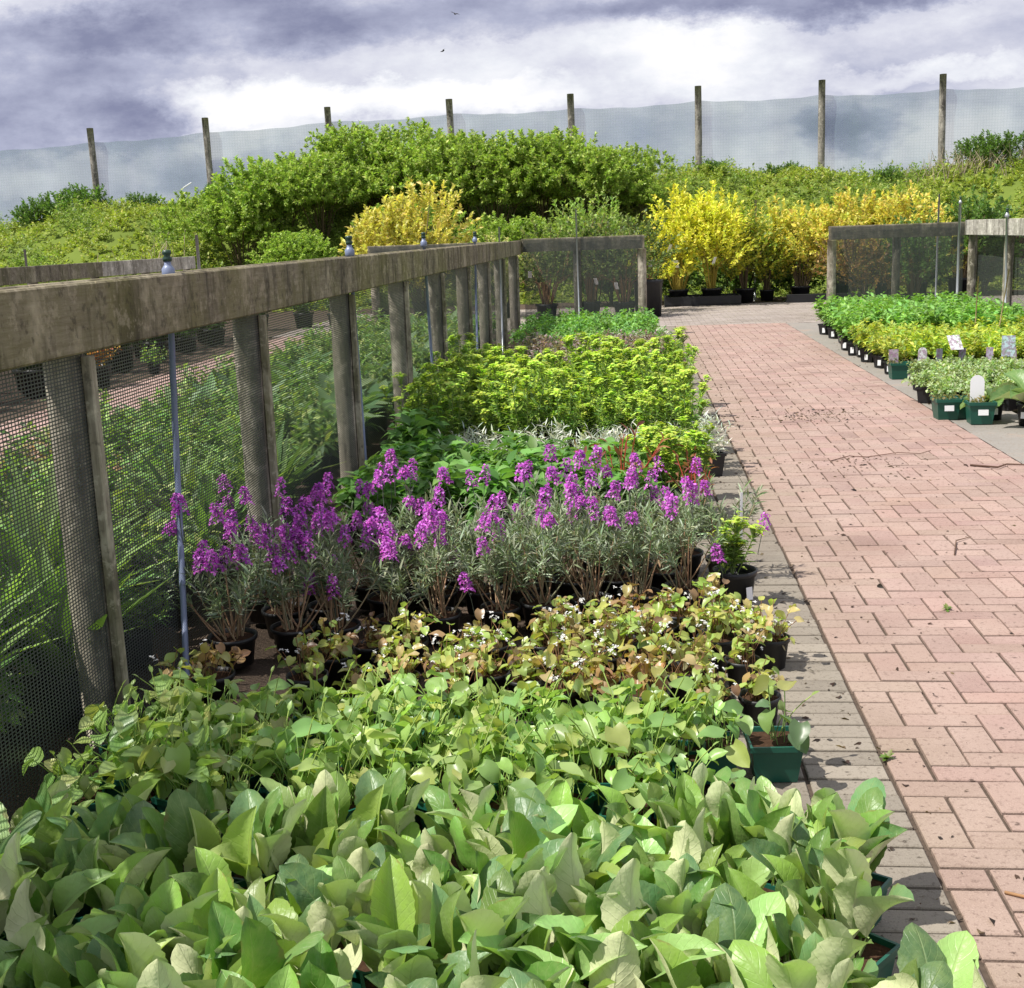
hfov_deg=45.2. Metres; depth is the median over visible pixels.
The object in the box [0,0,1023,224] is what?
sky
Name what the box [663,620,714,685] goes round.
barrenwort
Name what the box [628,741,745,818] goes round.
heartleaf plant
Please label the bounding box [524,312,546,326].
leafy green plant
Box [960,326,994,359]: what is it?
golden mound plant
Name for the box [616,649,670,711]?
bronze barrenwort
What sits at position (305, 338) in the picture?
bushy green plant
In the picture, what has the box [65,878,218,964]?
broadleaf plant
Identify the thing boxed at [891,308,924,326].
bright green plant
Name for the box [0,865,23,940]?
broadleaf plant
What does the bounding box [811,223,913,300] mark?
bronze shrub
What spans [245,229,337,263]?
green shrub
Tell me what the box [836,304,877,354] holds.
bright green plant
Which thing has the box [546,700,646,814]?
heartleaf plant
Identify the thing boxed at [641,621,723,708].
barrenwort
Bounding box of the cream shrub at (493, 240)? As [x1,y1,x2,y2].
[471,232,543,316]
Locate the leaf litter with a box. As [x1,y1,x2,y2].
[685,333,1023,975]
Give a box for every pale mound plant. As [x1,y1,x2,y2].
[901,369,942,402]
[907,356,941,389]
[911,358,939,367]
[919,366,949,382]
[921,360,960,374]
[926,377,959,411]
[927,372,968,395]
[938,353,968,365]
[938,360,961,369]
[938,365,972,394]
[950,364,977,384]
[957,355,991,367]
[957,380,993,395]
[960,368,1001,394]
[969,363,1004,388]
[973,360,1005,374]
[986,358,1016,371]
[986,377,1018,410]
[987,355,1016,366]
[992,368,1014,384]
[1006,359,1023,370]
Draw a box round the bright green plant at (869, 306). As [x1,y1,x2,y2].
[865,303,886,314]
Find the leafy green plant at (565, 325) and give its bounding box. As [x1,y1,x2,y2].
[557,318,578,330]
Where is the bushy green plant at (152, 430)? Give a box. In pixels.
[118,412,187,454]
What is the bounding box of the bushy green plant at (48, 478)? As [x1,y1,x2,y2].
[7,454,113,514]
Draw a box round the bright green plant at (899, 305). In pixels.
[888,298,910,316]
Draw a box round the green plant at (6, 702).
[0,675,32,735]
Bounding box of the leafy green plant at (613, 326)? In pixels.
[602,322,621,336]
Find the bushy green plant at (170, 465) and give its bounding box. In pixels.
[131,451,207,501]
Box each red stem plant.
[573,421,669,538]
[659,444,714,537]
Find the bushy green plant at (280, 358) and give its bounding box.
[270,348,292,365]
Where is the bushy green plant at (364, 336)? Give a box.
[358,325,382,342]
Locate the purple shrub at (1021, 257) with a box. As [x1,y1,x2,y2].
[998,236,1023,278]
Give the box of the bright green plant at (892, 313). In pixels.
[882,305,900,322]
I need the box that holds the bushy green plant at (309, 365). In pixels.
[281,352,327,382]
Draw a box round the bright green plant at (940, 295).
[935,294,956,304]
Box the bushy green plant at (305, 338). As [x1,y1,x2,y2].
[289,328,314,346]
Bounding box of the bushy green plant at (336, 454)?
[288,398,338,485]
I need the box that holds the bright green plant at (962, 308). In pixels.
[955,304,971,316]
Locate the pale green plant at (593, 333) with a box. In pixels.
[584,330,600,341]
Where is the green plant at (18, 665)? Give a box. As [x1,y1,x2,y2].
[0,652,38,698]
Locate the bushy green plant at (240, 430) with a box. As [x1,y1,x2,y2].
[208,416,292,448]
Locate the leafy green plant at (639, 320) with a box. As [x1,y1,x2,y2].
[620,314,649,329]
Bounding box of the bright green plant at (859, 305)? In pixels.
[844,303,882,340]
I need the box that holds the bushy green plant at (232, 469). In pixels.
[217,449,244,514]
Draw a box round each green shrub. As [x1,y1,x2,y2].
[151,187,299,265]
[201,151,343,242]
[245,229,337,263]
[259,137,381,240]
[307,117,448,210]
[350,137,476,208]
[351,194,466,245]
[397,126,526,224]
[402,133,562,229]
[448,211,553,260]
[488,125,600,222]
[515,131,645,216]
[533,208,627,269]
[540,181,639,300]
[574,141,681,208]
[614,178,679,218]
[709,201,778,302]
[743,220,796,300]
[872,193,964,299]
[927,163,1022,294]
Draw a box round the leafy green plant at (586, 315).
[578,311,594,320]
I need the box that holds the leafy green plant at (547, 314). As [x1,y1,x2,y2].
[539,308,555,320]
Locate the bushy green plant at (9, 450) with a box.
[0,430,35,497]
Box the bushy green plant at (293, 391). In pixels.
[283,380,313,398]
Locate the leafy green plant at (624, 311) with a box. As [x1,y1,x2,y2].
[619,308,639,317]
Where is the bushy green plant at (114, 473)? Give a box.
[107,460,138,502]
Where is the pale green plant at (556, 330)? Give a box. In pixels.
[538,328,557,339]
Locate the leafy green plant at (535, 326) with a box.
[528,321,545,331]
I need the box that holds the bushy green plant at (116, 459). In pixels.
[104,444,140,475]
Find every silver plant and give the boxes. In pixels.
[433,429,469,453]
[459,421,485,448]
[463,424,503,452]
[506,423,556,449]
[529,417,571,449]
[558,428,590,449]
[575,424,616,447]
[601,422,632,446]
[608,418,638,440]
[637,419,686,478]
[688,407,735,476]
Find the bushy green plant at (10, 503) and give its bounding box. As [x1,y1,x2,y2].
[0,474,42,521]
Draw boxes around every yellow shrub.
[338,175,482,318]
[624,178,726,296]
[661,180,760,295]
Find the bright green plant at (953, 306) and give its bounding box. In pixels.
[933,302,957,314]
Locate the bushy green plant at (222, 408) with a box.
[202,385,238,429]
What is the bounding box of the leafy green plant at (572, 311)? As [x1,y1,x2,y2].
[566,307,583,319]
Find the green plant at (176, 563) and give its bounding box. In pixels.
[123,512,225,621]
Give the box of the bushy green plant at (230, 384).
[215,364,275,392]
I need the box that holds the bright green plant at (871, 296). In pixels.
[856,289,881,302]
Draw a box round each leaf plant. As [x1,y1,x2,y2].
[0,461,146,578]
[0,486,176,693]
[0,514,28,590]
[0,542,63,680]
[0,542,66,644]
[507,343,534,356]
[513,337,532,348]
[515,329,544,346]
[520,335,545,351]
[533,335,564,354]
[538,334,557,347]
[548,332,559,343]
[550,336,565,350]
[551,338,572,352]
[553,341,575,353]
[555,344,577,361]
[573,331,589,347]
[611,329,627,345]
[620,334,635,349]
[622,330,645,344]
[634,326,656,340]
[645,332,664,352]
[960,382,1017,419]
[989,369,1023,425]
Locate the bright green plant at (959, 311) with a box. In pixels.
[950,303,965,321]
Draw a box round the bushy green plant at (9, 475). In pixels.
[1,434,52,498]
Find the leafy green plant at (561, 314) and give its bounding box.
[556,309,570,318]
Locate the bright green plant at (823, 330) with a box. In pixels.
[811,293,836,334]
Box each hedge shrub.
[570,260,636,302]
[653,242,704,294]
[691,239,779,292]
[769,244,823,293]
[813,262,878,291]
[890,266,950,288]
[952,237,1023,292]
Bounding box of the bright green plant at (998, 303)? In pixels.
[979,296,1010,313]
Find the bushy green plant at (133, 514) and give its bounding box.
[110,482,162,547]
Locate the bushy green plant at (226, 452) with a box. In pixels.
[198,434,242,465]
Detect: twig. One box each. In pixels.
[831,450,930,460]
[954,536,970,554]
[970,463,1023,467]
[1004,891,1023,897]
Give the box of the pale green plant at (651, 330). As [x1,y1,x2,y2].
[640,326,663,339]
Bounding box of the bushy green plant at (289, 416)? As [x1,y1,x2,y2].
[275,389,332,460]
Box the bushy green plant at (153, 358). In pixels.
[140,341,168,373]
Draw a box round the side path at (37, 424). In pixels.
[0,336,321,467]
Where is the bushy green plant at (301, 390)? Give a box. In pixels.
[285,382,323,402]
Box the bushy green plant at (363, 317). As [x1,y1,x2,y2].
[356,307,379,324]
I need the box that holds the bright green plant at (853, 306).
[842,299,868,315]
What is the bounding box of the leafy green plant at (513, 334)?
[508,326,530,347]
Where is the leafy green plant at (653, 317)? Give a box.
[639,309,659,326]
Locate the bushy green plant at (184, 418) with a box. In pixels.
[162,407,214,442]
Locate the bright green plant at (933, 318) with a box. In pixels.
[909,301,947,327]
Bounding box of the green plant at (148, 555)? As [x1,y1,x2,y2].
[115,532,168,586]
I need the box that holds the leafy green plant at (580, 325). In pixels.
[566,318,592,332]
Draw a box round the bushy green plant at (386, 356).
[366,344,420,367]
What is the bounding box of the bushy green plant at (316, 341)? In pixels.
[296,328,331,353]
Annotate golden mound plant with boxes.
[847,317,877,356]
[847,320,885,361]
[859,320,901,346]
[865,331,897,367]
[867,325,903,353]
[873,317,894,329]
[879,334,915,373]
[881,329,916,368]
[890,322,912,333]
[893,325,919,342]
[898,320,929,330]
[902,330,937,360]
[909,326,930,333]
[913,319,942,329]
[914,332,935,358]
[928,323,952,333]
[928,325,949,359]
[928,332,966,360]
[934,327,967,357]
[938,321,955,332]
[938,326,973,356]
[953,332,985,359]
[954,320,980,332]
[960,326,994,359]
[961,322,1002,358]
[962,316,994,329]
[981,330,1021,361]
[984,320,1001,331]
[987,314,1014,327]
[991,332,1011,356]
[992,323,1023,341]
[997,323,1023,334]
[1004,315,1023,332]
[1015,332,1023,359]
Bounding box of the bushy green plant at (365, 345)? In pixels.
[358,331,381,357]
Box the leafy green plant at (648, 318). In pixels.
[642,311,662,328]
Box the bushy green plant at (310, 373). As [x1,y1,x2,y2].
[287,365,324,390]
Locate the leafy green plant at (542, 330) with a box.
[534,323,557,339]
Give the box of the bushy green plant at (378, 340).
[364,331,390,348]
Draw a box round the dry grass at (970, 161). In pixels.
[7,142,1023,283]
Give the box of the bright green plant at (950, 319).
[937,302,976,330]
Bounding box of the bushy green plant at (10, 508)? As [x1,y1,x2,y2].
[0,507,13,524]
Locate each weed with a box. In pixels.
[880,749,893,760]
[942,603,950,611]
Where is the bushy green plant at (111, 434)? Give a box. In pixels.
[101,414,140,468]
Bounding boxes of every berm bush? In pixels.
[4,196,60,228]
[34,182,113,218]
[125,191,165,208]
[197,181,235,200]
[697,158,730,174]
[759,160,803,178]
[866,165,904,184]
[949,129,1023,164]
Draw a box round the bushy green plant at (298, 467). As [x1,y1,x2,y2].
[276,437,320,507]
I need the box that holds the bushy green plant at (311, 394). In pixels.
[292,380,334,405]
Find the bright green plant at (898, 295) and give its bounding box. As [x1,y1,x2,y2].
[876,294,903,300]
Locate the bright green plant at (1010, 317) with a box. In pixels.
[995,308,1023,326]
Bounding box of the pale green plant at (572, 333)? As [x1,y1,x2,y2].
[559,331,577,338]
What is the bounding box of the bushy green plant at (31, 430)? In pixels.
[20,399,49,448]
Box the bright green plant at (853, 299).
[835,294,858,312]
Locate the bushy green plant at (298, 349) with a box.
[277,334,331,362]
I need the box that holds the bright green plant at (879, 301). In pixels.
[867,298,892,304]
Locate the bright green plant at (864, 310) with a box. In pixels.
[853,305,877,317]
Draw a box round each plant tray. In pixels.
[664,293,740,306]
[783,292,872,302]
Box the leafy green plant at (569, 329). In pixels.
[561,323,577,335]
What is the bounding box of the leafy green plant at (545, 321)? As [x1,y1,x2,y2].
[537,319,551,328]
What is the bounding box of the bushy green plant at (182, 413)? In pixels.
[162,400,215,430]
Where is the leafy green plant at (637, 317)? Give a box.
[625,312,644,323]
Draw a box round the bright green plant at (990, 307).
[979,298,1006,318]
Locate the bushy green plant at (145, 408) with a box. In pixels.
[138,397,167,429]
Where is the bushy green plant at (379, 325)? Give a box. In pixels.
[370,317,388,330]
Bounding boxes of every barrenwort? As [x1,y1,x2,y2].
[150,647,202,719]
[188,639,250,705]
[265,632,352,712]
[302,613,353,689]
[332,654,386,705]
[346,611,393,674]
[370,620,411,686]
[370,637,431,698]
[382,601,441,672]
[408,626,478,680]
[425,633,488,713]
[443,622,489,684]
[460,627,523,703]
[469,608,519,664]
[498,638,545,713]
[509,604,572,672]
[520,634,607,706]
[527,606,590,676]
[533,596,597,633]
[544,629,615,703]
[553,598,617,643]
[562,656,633,704]
[583,612,639,673]
[584,585,632,632]
[585,603,652,664]
[598,643,660,684]
[601,582,654,633]
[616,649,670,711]
[624,608,672,666]
[639,584,686,647]
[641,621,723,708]
[650,587,694,641]
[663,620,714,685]
[681,586,719,642]
[690,657,740,730]
[692,572,740,612]
[695,597,742,672]
[704,595,765,651]
[705,626,774,689]
[737,654,784,725]
[741,596,804,669]
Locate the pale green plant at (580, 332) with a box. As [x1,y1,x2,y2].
[574,327,589,336]
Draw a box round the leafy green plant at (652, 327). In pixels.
[646,322,661,332]
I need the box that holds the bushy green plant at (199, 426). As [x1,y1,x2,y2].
[161,406,236,449]
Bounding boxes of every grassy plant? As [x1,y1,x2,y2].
[0,513,143,584]
[1,547,171,723]
[2,552,128,603]
[114,442,244,518]
[133,466,247,530]
[144,475,246,584]
[195,421,346,524]
[195,453,308,542]
[197,432,301,468]
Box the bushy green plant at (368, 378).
[361,364,380,391]
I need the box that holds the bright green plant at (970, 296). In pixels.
[960,291,981,301]
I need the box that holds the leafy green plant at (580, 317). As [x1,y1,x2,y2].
[566,313,589,327]
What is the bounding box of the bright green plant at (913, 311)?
[902,306,923,324]
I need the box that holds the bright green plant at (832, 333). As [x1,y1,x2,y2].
[815,297,851,338]
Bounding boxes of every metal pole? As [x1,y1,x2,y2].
[23,250,27,284]
[195,235,200,268]
[498,227,503,350]
[575,208,579,313]
[754,200,756,300]
[935,194,939,294]
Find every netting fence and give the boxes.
[0,240,520,833]
[0,256,196,387]
[367,242,495,337]
[521,235,646,320]
[826,222,964,321]
[965,218,1023,309]
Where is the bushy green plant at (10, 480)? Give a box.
[0,467,25,507]
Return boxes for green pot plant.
[886,349,909,378]
[909,347,926,376]
[930,390,961,419]
[936,348,942,364]
[941,389,967,418]
[947,335,967,366]
[959,348,965,360]
[962,375,997,423]
[980,347,995,362]
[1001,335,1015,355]
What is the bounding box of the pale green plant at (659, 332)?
[654,325,674,339]
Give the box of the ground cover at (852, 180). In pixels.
[0,145,1023,312]
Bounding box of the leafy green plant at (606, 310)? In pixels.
[599,306,611,319]
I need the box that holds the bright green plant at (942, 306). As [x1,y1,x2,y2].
[928,302,955,323]
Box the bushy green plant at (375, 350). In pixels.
[359,335,391,363]
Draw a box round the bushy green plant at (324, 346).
[302,334,332,360]
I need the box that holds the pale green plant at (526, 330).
[521,328,539,342]
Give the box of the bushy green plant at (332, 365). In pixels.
[321,354,363,378]
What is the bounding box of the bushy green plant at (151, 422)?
[131,409,183,447]
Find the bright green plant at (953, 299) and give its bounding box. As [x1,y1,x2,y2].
[942,295,971,303]
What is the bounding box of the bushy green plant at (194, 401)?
[166,383,220,425]
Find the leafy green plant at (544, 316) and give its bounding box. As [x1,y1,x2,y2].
[533,311,555,325]
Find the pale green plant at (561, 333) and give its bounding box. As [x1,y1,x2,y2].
[553,327,568,340]
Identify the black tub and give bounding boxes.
[634,279,662,316]
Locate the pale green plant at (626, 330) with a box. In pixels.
[619,327,637,339]
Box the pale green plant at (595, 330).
[584,326,602,334]
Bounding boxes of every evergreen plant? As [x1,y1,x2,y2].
[331,468,391,551]
[358,450,408,512]
[367,454,417,535]
[368,440,418,459]
[375,472,426,543]
[380,411,435,448]
[389,442,436,467]
[398,454,427,523]
[400,405,450,442]
[407,428,466,455]
[415,456,471,538]
[417,461,472,544]
[420,440,465,467]
[421,448,482,510]
[454,459,500,532]
[458,440,499,463]
[458,463,520,551]
[470,446,498,465]
[479,431,529,452]
[485,446,540,513]
[488,435,552,462]
[496,448,543,530]
[512,467,564,536]
[524,350,537,357]
[528,446,565,495]
[537,437,577,459]
[539,448,598,533]
[555,458,618,547]
[572,444,618,467]
[578,439,612,456]
[594,457,628,501]
[596,466,661,550]
[601,437,647,461]
[608,448,665,511]
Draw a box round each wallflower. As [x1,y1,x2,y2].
[152,493,272,668]
[216,474,283,622]
[224,495,324,638]
[249,482,362,657]
[274,472,350,613]
[275,503,381,632]
[290,524,395,650]
[308,464,396,609]
[319,501,433,624]
[363,516,449,637]
[369,504,492,641]
[375,448,472,606]
[384,467,484,610]
[422,469,506,600]
[433,501,522,614]
[451,494,536,633]
[472,462,538,592]
[483,466,596,630]
[492,500,555,612]
[503,444,583,589]
[532,449,623,603]
[544,472,641,625]
[557,445,638,575]
[566,496,653,599]
[592,467,673,606]
[597,452,669,582]
[618,476,733,607]
[633,456,702,592]
[658,469,719,576]
[687,475,770,573]
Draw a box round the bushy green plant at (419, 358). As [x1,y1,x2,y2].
[411,339,430,390]
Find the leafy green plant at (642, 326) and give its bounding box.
[627,320,648,333]
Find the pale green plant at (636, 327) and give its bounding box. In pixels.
[628,323,640,336]
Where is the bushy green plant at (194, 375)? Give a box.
[168,363,218,393]
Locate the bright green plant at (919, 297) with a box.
[913,293,937,304]
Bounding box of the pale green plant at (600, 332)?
[592,327,611,336]
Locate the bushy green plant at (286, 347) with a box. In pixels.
[271,338,312,356]
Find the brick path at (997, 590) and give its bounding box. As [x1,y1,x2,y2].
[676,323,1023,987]
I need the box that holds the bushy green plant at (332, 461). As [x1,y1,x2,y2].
[311,401,370,465]
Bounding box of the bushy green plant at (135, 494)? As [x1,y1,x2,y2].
[111,468,168,525]
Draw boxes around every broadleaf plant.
[0,802,41,932]
[0,832,115,926]
[0,864,10,934]
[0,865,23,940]
[0,926,90,987]
[4,878,122,953]
[8,922,44,950]
[10,780,94,836]
[17,796,90,917]
[39,978,104,987]
[46,778,159,846]
[49,800,164,910]
[54,932,174,987]
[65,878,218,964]
[72,834,171,916]
[96,959,184,987]
[109,779,227,901]
[150,847,275,914]
[157,868,275,962]
[171,901,324,987]
[182,781,227,871]
[210,786,306,901]
[210,791,283,881]
[216,964,350,987]
[229,854,332,917]
[257,897,362,977]
[259,770,387,863]
[279,842,410,987]
[290,813,376,867]
[296,973,438,987]
[297,938,352,987]
[336,767,429,851]
[336,854,462,987]
[364,950,491,987]
[369,822,453,884]
[384,970,511,987]
[407,855,541,975]
[414,781,507,873]
[422,849,521,975]
[424,787,577,903]
[458,866,647,987]
[464,838,567,900]
[467,929,575,987]
[484,779,591,844]
[499,967,546,987]
[517,931,644,987]
[518,832,652,971]
[532,803,632,889]
[534,858,725,987]
[572,785,653,847]
[605,813,701,883]
[615,772,738,854]
[637,853,732,936]
[639,883,785,987]
[644,938,743,987]
[648,762,744,858]
[652,808,784,888]
[717,776,846,892]
[728,854,834,963]
[728,931,917,987]
[734,776,812,890]
[742,811,865,918]
[772,913,878,987]
[789,777,906,930]
[795,846,914,977]
[847,922,984,987]
[847,961,952,987]
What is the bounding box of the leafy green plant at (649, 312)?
[638,305,659,323]
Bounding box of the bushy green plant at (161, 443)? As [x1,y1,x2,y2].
[129,427,197,471]
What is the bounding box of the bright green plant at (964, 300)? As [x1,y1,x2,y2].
[954,298,983,315]
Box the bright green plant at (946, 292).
[941,290,956,302]
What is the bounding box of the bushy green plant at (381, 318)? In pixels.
[370,309,389,327]
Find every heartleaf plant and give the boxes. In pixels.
[22,740,107,828]
[71,690,181,795]
[75,679,149,760]
[96,738,172,809]
[121,704,230,812]
[123,665,220,731]
[142,660,229,746]
[146,713,220,788]
[164,673,261,743]
[171,735,287,842]
[190,689,266,756]
[193,705,268,793]
[211,665,310,725]
[214,689,300,767]
[223,700,350,797]
[233,712,319,798]
[247,662,362,743]
[263,693,370,754]
[297,741,388,821]
[302,687,387,784]
[305,657,412,732]
[329,662,421,759]
[332,685,430,775]
[346,721,461,831]
[351,659,443,733]
[369,663,477,767]
[383,696,472,789]
[410,695,504,829]
[411,649,518,737]
[436,707,531,784]
[447,674,510,747]
[462,719,584,811]
[465,676,527,723]
[470,660,569,764]
[499,664,582,726]
[507,715,600,832]
[520,713,588,785]
[533,696,599,765]
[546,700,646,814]
[563,679,630,744]
[571,664,680,761]
[572,733,671,822]
[585,694,699,815]
[611,659,678,738]
[624,672,717,777]
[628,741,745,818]
[656,673,753,783]
[722,674,818,781]
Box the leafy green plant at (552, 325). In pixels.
[546,322,559,331]
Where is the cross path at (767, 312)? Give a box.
[272,295,1023,337]
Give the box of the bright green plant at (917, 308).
[892,298,930,318]
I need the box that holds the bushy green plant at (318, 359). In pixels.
[299,351,331,367]
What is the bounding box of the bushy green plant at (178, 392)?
[146,379,198,409]
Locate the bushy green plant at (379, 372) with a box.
[365,356,392,384]
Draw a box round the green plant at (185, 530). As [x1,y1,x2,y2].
[154,506,218,572]
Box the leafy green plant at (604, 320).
[593,315,613,327]
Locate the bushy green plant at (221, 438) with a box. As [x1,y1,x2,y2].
[191,413,241,460]
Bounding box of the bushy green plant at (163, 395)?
[152,380,188,405]
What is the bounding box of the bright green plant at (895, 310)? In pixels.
[884,304,910,320]
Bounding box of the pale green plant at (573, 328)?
[569,324,584,342]
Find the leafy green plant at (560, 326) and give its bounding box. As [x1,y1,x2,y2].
[552,321,566,332]
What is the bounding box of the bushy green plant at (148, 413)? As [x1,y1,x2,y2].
[113,399,170,452]
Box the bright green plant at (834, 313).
[827,296,860,342]
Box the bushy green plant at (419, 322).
[411,312,427,331]
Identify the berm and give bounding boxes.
[0,166,1023,310]
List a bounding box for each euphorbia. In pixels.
[379,371,447,427]
[413,373,441,414]
[413,378,449,435]
[416,380,439,414]
[418,372,489,445]
[420,359,457,385]
[425,362,471,433]
[429,336,473,383]
[430,363,489,443]
[445,358,474,414]
[446,333,481,372]
[448,351,504,416]
[450,354,491,431]
[461,355,507,431]
[464,395,488,441]
[469,343,504,375]
[471,384,493,431]
[472,390,500,442]
[475,365,517,447]
[479,362,518,427]
[483,354,549,430]
[486,370,531,449]
[487,343,514,356]
[499,351,516,362]
[499,363,557,434]
[501,361,538,413]
[502,355,529,371]
[507,358,562,437]
[513,346,531,363]
[530,368,572,442]
[530,369,557,437]
[533,348,574,420]
[533,382,585,450]
[546,366,570,437]
[548,352,590,442]
[557,390,577,445]
[562,332,592,402]
[566,365,583,416]
[570,365,610,421]
[571,387,602,445]
[573,353,611,394]
[579,348,612,439]
[583,333,612,396]
[590,337,626,386]
[590,374,625,444]
[591,387,629,440]
[594,342,623,416]
[595,369,617,429]
[601,338,651,411]
[607,358,641,427]
[607,371,647,436]
[609,340,650,390]
[620,393,647,439]
[622,384,662,430]
[622,432,678,523]
[624,372,661,402]
[627,341,657,387]
[628,396,663,436]
[630,349,687,429]
[630,351,672,392]
[634,421,665,481]
[637,428,690,498]
[638,356,682,419]
[645,335,677,375]
[648,376,679,432]
[650,340,698,420]
[660,346,699,383]
[660,368,689,429]
[661,374,711,430]
[661,429,717,506]
[662,416,716,481]
[663,326,689,364]
[668,364,698,433]
[706,510,767,609]
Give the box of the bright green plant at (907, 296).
[899,293,916,302]
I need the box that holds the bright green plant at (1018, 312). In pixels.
[1008,304,1023,323]
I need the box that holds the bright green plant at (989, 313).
[977,303,1000,321]
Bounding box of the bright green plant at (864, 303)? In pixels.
[852,299,877,310]
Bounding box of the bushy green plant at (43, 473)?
[0,461,47,523]
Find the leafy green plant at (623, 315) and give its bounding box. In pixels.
[614,313,637,325]
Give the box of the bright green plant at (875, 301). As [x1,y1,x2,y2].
[871,297,893,310]
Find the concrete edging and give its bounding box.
[786,322,1023,463]
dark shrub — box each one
[12,367,24,390]
[16,364,44,396]
[106,339,147,371]
[133,339,149,358]
[141,335,167,360]
[175,328,198,352]
[196,326,208,342]
[204,321,229,345]
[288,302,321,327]
[322,300,330,327]
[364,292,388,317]
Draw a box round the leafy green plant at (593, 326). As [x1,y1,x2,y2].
[582,322,596,330]
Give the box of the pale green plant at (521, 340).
[513,331,531,346]
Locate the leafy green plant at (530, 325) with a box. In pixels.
[521,321,533,333]
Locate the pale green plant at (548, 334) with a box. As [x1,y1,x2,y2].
[546,329,559,343]
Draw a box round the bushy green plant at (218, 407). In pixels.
[203,394,234,421]
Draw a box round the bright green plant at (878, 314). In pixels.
[863,304,896,330]
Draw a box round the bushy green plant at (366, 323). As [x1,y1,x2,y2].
[357,314,386,334]
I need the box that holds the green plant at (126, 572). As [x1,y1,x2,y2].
[118,560,136,599]
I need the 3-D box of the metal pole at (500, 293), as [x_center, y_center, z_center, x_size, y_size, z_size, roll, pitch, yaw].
[-0.145,-2.655,16.341,0.025,1.751,0.124,-1,12,6]
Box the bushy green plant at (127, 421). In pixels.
[100,399,142,439]
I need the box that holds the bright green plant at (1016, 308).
[1003,303,1023,323]
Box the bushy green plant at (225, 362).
[207,350,234,375]
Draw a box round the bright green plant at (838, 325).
[830,305,856,349]
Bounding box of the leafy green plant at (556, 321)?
[552,313,568,326]
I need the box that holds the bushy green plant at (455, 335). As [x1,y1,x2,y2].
[447,325,475,350]
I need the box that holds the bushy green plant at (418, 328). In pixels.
[411,319,424,337]
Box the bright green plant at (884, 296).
[877,291,895,303]
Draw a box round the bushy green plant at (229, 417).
[205,400,239,435]
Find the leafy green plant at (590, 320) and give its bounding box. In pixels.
[583,313,604,330]
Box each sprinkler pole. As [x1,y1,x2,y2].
[162,250,189,674]
[345,236,367,466]
[420,232,432,365]
[472,232,477,349]
[956,197,961,293]
[1004,208,1008,302]
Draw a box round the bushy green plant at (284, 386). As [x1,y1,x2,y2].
[272,373,293,392]
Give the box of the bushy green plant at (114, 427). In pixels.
[101,408,133,449]
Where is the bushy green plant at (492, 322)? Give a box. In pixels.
[473,309,495,333]
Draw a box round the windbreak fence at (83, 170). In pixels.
[0,74,1023,228]
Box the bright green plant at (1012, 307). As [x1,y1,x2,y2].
[999,298,1023,314]
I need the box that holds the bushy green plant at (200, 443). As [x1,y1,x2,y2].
[186,423,233,460]
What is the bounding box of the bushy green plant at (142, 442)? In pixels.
[114,423,171,470]
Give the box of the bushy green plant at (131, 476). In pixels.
[106,448,165,503]
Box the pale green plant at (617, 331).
[613,323,628,337]
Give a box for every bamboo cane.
[975,276,978,329]
[999,269,1009,325]
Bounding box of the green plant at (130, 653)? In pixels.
[120,570,179,664]
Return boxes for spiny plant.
[120,401,162,417]
[157,385,211,416]
[188,372,236,402]
[214,370,235,388]
[270,353,313,375]
[271,371,308,391]
[272,353,319,377]
[272,379,292,403]
[287,386,382,417]
[289,350,331,362]
[295,369,370,393]
[313,378,391,406]
[360,361,391,377]
[363,380,393,431]
[364,399,384,445]
[391,363,428,392]
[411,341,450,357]
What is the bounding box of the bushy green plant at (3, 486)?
[0,473,37,520]
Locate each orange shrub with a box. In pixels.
[87,346,121,388]
[751,193,850,293]
[787,186,876,292]
[845,180,947,295]
[872,188,966,295]
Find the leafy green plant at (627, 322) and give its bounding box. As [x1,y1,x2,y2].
[611,318,634,330]
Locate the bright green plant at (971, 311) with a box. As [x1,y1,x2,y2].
[959,303,999,328]
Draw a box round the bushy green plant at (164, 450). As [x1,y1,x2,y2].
[128,427,202,472]
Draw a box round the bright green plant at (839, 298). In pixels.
[829,295,851,309]
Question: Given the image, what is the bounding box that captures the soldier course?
[660,326,987,987]
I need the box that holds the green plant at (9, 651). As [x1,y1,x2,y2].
[1,619,25,700]
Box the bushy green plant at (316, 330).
[304,323,327,340]
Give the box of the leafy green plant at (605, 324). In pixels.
[596,318,615,333]
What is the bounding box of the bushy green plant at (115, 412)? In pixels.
[99,389,137,423]
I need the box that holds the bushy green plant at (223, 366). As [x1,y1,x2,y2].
[203,352,234,382]
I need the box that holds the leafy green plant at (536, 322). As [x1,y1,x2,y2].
[519,318,537,330]
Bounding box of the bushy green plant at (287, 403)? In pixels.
[273,382,312,430]
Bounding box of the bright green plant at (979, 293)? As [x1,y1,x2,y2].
[969,292,1001,311]
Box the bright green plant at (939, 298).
[920,293,948,309]
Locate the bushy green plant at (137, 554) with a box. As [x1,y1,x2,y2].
[115,526,171,625]
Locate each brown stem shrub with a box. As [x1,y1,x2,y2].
[506,218,589,317]
[545,210,628,316]
[583,215,662,312]
[614,209,687,278]
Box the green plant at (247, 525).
[239,482,288,556]
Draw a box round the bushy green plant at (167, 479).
[158,467,205,499]
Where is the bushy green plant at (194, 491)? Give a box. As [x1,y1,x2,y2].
[153,465,236,522]
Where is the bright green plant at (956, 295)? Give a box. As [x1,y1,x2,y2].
[948,291,969,301]
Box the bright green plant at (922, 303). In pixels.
[909,297,933,310]
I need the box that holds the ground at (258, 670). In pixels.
[0,290,1023,912]
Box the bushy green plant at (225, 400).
[210,380,237,415]
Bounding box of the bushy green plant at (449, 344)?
[447,331,458,358]
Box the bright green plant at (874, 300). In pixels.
[865,295,886,308]

